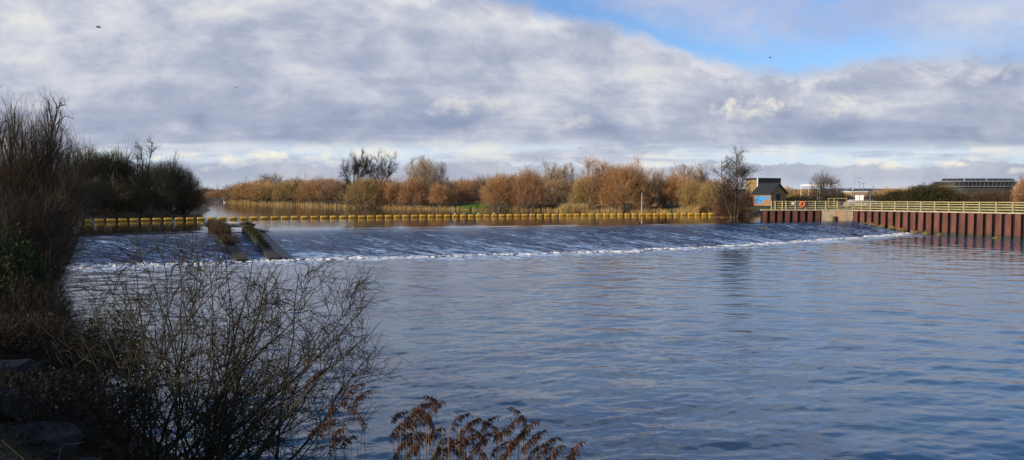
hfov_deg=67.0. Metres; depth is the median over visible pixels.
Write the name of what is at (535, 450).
reed
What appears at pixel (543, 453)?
reed
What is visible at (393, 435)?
reed
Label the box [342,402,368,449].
reed
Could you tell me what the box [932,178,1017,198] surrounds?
round building
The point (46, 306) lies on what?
shrub
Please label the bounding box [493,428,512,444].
reed
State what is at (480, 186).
tree
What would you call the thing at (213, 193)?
shrub
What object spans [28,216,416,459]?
bare bush
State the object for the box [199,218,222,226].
grass clump
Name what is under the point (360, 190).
shrub
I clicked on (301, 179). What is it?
tree
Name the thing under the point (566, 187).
shrub
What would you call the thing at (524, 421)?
reed
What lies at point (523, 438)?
reed
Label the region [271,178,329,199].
tree
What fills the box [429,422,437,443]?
reed
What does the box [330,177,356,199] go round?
tree
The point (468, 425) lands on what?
reed
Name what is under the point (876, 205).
parked car
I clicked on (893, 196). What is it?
shrub
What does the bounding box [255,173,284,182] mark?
tree
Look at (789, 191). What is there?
shrub
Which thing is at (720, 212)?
shrub
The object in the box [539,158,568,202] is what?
tree
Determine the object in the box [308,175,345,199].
tree
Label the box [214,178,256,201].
tree
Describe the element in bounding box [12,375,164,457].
shrub
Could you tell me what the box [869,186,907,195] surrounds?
shrub
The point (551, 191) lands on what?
tree
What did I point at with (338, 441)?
reed
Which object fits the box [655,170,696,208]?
shrub
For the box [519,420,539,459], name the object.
reed
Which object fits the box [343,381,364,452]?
reed
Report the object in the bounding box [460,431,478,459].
reed
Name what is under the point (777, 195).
door
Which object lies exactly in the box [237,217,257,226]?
grass clump
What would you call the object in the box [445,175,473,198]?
tree
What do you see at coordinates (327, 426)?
reed
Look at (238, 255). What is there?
divider wall
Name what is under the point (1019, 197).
tree
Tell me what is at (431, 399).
reed
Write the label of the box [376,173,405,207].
shrub
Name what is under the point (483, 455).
reed
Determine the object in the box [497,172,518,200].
tree
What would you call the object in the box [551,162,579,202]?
tree
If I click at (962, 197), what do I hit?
shrub
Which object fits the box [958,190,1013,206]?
shrub
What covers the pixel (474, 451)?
reed
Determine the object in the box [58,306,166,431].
shrub
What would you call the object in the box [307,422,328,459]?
reed
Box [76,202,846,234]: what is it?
water
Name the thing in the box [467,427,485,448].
reed
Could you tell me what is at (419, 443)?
reed
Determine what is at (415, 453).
reed
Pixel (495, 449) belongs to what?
reed
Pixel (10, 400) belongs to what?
boulder
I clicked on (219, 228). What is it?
grass clump
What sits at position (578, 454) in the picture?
reed
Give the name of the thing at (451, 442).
reed
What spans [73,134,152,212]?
tree
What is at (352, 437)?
reed
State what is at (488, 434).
reed
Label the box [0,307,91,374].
shrub
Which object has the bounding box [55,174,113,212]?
shrub
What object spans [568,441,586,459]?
reed
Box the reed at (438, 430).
[425,424,445,446]
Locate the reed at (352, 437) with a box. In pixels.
[339,435,358,454]
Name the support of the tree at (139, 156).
on the ground at (22, 450)
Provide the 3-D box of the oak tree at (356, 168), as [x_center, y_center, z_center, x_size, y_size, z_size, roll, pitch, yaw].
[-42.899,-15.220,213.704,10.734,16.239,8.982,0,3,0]
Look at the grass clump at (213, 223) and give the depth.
82.95 m
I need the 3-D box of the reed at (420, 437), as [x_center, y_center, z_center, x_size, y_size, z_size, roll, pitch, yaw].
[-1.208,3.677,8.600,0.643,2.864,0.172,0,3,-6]
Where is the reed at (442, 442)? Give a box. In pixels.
[433,437,451,459]
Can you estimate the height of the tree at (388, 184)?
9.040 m
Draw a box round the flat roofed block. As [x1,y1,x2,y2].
[745,177,780,202]
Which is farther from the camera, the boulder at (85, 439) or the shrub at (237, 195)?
the shrub at (237, 195)
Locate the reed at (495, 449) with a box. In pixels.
[490,441,509,457]
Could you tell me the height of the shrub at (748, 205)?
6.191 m
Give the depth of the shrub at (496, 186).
170.56 m
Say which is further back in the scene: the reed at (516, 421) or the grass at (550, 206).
the grass at (550, 206)
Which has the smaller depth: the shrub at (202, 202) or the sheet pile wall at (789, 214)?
the sheet pile wall at (789, 214)
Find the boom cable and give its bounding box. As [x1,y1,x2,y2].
[93,214,707,221]
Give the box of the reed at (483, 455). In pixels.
[469,440,487,459]
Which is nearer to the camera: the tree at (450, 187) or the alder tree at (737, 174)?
the alder tree at (737, 174)
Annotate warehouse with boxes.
[843,191,867,196]
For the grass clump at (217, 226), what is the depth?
81.10 m
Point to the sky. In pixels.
(884, 94)
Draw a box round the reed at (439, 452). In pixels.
[430,446,451,459]
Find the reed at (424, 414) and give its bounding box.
[410,408,432,458]
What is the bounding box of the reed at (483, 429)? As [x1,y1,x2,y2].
[480,416,501,453]
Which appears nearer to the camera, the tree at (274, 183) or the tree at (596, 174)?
the tree at (596, 174)
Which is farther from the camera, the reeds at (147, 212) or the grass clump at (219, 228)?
the reeds at (147, 212)
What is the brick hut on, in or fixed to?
on the ground at (22, 450)
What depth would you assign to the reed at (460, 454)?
8.85 m
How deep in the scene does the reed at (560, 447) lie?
8.90 m
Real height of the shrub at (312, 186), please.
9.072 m
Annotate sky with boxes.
[0,0,1023,189]
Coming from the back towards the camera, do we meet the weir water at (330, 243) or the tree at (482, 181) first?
the tree at (482, 181)
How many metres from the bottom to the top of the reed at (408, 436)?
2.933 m
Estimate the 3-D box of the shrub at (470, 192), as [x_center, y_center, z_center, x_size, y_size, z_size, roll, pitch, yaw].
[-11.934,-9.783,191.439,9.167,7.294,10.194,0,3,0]
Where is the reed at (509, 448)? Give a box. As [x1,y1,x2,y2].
[499,436,524,459]
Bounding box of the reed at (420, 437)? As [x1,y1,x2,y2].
[407,434,427,457]
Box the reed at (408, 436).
[399,431,418,451]
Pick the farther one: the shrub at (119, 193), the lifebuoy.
the shrub at (119, 193)
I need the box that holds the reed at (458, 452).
[455,437,475,458]
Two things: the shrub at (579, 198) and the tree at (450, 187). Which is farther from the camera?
the tree at (450, 187)
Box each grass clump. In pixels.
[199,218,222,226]
[202,218,227,226]
[202,224,233,233]
[203,219,233,229]
[205,220,231,232]
[211,224,234,234]
[215,232,236,237]
[216,234,240,240]
[217,237,240,243]
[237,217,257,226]
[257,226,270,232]
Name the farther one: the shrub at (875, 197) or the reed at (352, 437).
the shrub at (875, 197)
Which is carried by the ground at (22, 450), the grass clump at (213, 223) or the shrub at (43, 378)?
the shrub at (43, 378)
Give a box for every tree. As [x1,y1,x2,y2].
[0,84,115,294]
[14,98,96,293]
[61,144,117,208]
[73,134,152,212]
[133,136,162,199]
[142,150,202,213]
[166,157,209,213]
[201,185,217,194]
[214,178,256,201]
[228,177,281,201]
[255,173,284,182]
[255,176,286,199]
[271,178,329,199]
[284,172,310,197]
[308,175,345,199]
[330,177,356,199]
[338,146,373,194]
[339,181,366,199]
[353,177,413,201]
[360,149,399,196]
[403,154,450,205]
[427,177,462,200]
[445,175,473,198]
[449,177,499,201]
[472,174,514,200]
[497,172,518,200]
[524,170,572,201]
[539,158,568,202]
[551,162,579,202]
[577,152,621,211]
[639,166,666,199]
[665,175,727,199]
[668,161,701,184]
[691,164,710,185]
[703,143,764,217]
[705,176,743,199]
[807,168,848,204]
[1009,172,1023,206]
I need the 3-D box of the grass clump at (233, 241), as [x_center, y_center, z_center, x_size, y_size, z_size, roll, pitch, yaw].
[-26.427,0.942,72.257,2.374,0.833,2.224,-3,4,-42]
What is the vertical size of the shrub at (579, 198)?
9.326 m
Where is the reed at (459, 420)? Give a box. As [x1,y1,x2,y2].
[451,410,470,459]
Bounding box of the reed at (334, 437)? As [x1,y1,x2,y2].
[330,428,349,457]
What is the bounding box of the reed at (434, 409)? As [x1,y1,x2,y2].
[423,400,445,459]
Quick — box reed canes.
[328,412,562,459]
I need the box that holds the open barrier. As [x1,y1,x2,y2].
[828,198,846,206]
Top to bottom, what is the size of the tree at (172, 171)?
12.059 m
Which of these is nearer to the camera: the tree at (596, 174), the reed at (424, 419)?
the reed at (424, 419)
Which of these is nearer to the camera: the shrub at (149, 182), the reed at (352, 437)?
the reed at (352, 437)
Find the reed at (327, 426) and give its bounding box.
[319,418,339,459]
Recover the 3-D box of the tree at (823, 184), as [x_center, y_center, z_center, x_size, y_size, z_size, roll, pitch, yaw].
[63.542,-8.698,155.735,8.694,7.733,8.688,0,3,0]
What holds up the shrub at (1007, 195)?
on the ground at (22, 450)
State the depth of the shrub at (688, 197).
154.90 m
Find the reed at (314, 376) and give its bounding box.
[302,369,325,459]
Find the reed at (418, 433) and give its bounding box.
[408,430,425,447]
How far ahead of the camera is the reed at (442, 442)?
8.78 m
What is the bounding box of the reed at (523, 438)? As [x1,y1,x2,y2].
[511,430,529,459]
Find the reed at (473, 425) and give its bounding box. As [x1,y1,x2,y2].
[465,416,481,448]
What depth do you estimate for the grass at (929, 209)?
111.44 m
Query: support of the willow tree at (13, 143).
on the ground at (22, 450)
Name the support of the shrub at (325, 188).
on the ground at (22, 450)
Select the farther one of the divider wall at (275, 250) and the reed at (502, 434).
the divider wall at (275, 250)
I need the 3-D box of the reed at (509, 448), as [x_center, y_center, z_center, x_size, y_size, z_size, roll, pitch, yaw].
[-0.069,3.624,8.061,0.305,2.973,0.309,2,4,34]
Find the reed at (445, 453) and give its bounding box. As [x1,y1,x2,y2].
[441,438,460,459]
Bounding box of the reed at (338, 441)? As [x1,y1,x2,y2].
[324,434,347,459]
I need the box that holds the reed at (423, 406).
[410,402,432,447]
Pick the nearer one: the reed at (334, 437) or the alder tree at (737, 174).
the reed at (334, 437)
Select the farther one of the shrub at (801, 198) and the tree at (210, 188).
the tree at (210, 188)
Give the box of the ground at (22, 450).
[0,190,1023,459]
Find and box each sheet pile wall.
[760,209,821,219]
[852,210,1023,238]
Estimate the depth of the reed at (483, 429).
8.69 m
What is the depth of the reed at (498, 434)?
8.30 m
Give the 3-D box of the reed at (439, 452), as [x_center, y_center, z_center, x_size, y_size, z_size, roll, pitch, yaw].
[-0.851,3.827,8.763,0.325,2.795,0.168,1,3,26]
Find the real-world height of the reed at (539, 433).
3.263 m
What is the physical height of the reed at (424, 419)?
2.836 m
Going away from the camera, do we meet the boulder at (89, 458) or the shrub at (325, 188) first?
the boulder at (89, 458)
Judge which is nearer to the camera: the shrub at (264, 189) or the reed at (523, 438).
the reed at (523, 438)
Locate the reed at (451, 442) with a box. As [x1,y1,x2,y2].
[447,436,465,452]
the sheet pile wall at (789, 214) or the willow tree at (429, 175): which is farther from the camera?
the willow tree at (429, 175)
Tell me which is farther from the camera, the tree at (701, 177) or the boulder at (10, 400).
the tree at (701, 177)
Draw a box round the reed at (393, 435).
[389,420,410,449]
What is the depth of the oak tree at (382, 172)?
212.00 m
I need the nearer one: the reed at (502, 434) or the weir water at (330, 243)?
the reed at (502, 434)
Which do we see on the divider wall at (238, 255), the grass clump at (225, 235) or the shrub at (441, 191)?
the grass clump at (225, 235)
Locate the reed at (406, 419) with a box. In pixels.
[396,412,415,438]
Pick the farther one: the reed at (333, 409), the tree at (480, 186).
the tree at (480, 186)
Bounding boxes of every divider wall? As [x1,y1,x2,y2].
[209,230,248,261]
[242,225,293,259]
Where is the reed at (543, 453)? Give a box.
[534,445,555,459]
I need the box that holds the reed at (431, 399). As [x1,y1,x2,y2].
[420,395,439,410]
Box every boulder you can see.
[0,359,41,384]
[0,388,39,421]
[6,421,81,459]
[38,407,93,444]
[74,457,101,459]
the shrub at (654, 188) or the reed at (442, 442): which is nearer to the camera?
the reed at (442, 442)
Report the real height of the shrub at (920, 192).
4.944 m
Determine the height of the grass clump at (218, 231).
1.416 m
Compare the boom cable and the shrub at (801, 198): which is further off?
the shrub at (801, 198)
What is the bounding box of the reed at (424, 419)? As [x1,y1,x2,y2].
[409,414,430,459]
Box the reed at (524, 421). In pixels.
[507,407,526,443]
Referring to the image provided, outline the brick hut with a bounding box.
[751,183,787,205]
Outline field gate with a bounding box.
[838,202,850,208]
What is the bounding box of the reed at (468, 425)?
[457,417,481,452]
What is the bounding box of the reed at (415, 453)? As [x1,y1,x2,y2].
[401,449,419,459]
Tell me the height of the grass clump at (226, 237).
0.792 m
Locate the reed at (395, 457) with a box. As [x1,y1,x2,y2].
[393,439,412,459]
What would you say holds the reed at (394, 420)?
on the ground at (22, 450)
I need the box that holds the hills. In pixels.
[740,188,895,189]
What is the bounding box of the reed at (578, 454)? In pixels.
[564,452,579,459]
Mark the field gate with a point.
(846, 206)
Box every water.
[70,221,903,265]
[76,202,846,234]
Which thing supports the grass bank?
on the ground at (22, 450)
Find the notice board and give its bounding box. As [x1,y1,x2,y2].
[855,194,863,206]
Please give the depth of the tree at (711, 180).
234.49 m
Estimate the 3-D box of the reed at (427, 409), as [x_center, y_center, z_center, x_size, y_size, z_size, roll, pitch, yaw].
[-0.990,3.576,8.848,0.393,3.322,0.546,0,3,0]
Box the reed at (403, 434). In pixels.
[401,418,418,440]
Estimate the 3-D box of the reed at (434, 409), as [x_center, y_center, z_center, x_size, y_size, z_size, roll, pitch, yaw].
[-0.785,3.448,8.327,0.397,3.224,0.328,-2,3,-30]
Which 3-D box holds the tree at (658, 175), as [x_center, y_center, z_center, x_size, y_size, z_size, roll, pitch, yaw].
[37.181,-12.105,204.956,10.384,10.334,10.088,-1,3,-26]
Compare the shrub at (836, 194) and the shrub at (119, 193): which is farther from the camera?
the shrub at (836, 194)
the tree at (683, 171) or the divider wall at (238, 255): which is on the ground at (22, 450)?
the tree at (683, 171)
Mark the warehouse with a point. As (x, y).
(854, 193)
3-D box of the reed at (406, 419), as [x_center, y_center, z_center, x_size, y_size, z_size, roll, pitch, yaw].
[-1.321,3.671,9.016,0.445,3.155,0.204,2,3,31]
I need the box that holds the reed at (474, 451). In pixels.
[467,439,489,459]
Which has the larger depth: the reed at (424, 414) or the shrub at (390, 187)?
the shrub at (390, 187)
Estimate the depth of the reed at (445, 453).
8.04 m
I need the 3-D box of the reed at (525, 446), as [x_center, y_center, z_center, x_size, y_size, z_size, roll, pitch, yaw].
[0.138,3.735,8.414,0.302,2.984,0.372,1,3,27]
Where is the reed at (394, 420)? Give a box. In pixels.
[390,409,410,455]
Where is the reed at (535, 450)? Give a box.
[528,443,550,459]
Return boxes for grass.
[455,203,490,209]
[480,204,607,210]
[625,204,729,212]
[744,206,1023,212]
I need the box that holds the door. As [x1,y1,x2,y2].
[776,194,779,204]
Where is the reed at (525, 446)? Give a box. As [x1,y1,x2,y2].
[521,435,541,459]
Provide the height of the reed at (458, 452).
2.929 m
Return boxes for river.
[50,233,1023,459]
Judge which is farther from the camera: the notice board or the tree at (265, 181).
the tree at (265, 181)
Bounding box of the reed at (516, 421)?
[503,416,527,436]
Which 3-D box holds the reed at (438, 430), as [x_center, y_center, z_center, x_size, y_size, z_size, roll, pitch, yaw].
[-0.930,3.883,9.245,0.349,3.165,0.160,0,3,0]
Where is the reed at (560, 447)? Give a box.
[548,445,565,459]
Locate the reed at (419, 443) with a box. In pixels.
[414,433,435,459]
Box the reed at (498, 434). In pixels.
[481,418,502,457]
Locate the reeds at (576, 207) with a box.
[226,199,759,218]
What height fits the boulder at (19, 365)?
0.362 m
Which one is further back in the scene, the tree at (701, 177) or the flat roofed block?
the tree at (701, 177)
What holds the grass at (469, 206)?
on the ground at (22, 450)
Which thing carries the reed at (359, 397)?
on the ground at (22, 450)
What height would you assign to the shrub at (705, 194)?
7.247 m
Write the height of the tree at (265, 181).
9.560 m
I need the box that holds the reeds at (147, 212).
[101,208,184,217]
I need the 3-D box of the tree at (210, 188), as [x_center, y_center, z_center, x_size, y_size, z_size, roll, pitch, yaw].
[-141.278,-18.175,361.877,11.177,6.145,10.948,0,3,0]
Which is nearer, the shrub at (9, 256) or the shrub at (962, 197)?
the shrub at (9, 256)
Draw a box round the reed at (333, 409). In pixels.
[327,402,348,459]
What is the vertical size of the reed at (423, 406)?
3.182 m
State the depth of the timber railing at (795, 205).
116.77 m
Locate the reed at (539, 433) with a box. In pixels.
[530,429,547,458]
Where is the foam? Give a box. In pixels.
[67,232,912,268]
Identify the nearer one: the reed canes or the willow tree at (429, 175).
the reed canes
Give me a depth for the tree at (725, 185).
239.25 m
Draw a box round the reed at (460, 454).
[451,449,470,459]
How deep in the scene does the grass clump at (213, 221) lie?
84.71 m
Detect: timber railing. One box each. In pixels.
[771,201,837,209]
[852,201,1023,211]
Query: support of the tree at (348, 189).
on the ground at (22, 450)
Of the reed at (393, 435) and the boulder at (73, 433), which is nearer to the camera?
the boulder at (73, 433)
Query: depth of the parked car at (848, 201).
131.66 m
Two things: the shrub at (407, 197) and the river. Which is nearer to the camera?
the river
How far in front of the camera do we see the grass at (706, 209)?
158.28 m
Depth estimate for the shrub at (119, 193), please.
125.85 m
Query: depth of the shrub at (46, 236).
30.18 m
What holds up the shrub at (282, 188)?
on the ground at (22, 450)
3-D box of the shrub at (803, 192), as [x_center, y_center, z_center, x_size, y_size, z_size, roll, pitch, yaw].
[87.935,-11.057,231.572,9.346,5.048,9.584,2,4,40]
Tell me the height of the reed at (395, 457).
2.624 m
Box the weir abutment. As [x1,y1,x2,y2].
[821,209,852,220]
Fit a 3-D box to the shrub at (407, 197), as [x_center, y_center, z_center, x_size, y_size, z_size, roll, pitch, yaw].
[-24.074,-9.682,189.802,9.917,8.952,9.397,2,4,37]
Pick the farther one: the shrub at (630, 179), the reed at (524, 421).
the shrub at (630, 179)
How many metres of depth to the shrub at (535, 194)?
168.18 m
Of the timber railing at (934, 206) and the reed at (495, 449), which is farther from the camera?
the timber railing at (934, 206)
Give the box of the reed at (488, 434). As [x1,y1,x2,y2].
[476,430,496,450]
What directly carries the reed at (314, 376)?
on the ground at (22, 450)
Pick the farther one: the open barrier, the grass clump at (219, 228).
the open barrier
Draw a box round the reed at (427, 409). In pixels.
[416,401,438,457]
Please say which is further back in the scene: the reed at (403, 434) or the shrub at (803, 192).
the shrub at (803, 192)
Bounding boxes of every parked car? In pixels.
[843,200,871,207]
[857,200,880,207]
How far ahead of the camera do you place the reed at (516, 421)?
8.27 m
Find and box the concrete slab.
[225,223,254,228]
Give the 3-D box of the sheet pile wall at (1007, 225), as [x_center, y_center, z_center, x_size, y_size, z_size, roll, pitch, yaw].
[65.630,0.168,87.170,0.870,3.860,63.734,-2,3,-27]
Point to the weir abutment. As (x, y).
(836, 214)
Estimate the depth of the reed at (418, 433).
8.77 m
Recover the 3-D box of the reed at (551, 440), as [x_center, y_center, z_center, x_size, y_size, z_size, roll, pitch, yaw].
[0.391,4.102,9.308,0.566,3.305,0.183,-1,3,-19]
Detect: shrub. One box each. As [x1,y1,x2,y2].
[0,179,84,308]
[0,206,86,377]
[0,246,108,392]
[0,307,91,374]
[0,357,113,448]
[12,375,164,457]
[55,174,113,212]
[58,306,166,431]
[77,169,165,216]
[110,159,186,213]
[193,190,208,206]
[203,189,223,197]
[229,182,258,201]
[242,178,280,202]
[269,176,308,202]
[291,177,327,203]
[315,179,346,204]
[339,175,387,207]
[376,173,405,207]
[396,174,436,207]
[427,181,456,207]
[448,178,480,204]
[476,170,520,209]
[506,162,549,210]
[540,174,576,204]
[564,170,601,209]
[594,154,659,211]
[632,172,665,209]
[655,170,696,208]
[674,176,712,212]
[694,179,721,212]
[712,188,747,216]
[736,189,756,214]
[784,184,798,197]
[786,195,817,204]
[793,188,821,200]
[815,191,854,205]
[864,193,886,204]
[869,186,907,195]
[877,189,916,205]
[899,181,961,205]
[935,191,989,206]
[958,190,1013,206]
[992,189,1023,206]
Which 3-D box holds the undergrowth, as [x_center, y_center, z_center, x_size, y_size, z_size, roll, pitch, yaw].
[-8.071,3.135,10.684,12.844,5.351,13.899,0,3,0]
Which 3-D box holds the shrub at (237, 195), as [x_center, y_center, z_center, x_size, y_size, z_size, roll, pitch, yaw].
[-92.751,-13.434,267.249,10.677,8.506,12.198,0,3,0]
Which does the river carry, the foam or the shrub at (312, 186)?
the foam
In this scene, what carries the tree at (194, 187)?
on the ground at (22, 450)
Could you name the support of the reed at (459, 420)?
on the ground at (22, 450)
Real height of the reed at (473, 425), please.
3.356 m
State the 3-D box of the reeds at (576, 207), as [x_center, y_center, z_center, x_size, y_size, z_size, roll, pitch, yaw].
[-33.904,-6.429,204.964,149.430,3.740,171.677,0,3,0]
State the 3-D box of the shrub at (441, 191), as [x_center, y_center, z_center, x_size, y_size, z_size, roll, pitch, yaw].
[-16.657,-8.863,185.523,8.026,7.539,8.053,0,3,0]
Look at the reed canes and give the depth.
8.73 m
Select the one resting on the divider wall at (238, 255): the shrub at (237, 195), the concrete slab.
the concrete slab
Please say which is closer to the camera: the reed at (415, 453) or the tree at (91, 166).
the reed at (415, 453)
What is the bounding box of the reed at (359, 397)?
[350,388,376,459]
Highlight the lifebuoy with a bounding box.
[799,201,805,207]
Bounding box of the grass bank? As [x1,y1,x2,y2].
[759,209,1022,212]
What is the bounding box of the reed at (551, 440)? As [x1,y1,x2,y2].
[544,437,562,453]
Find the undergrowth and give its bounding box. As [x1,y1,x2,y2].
[0,322,200,459]
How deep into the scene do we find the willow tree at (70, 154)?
44.42 m

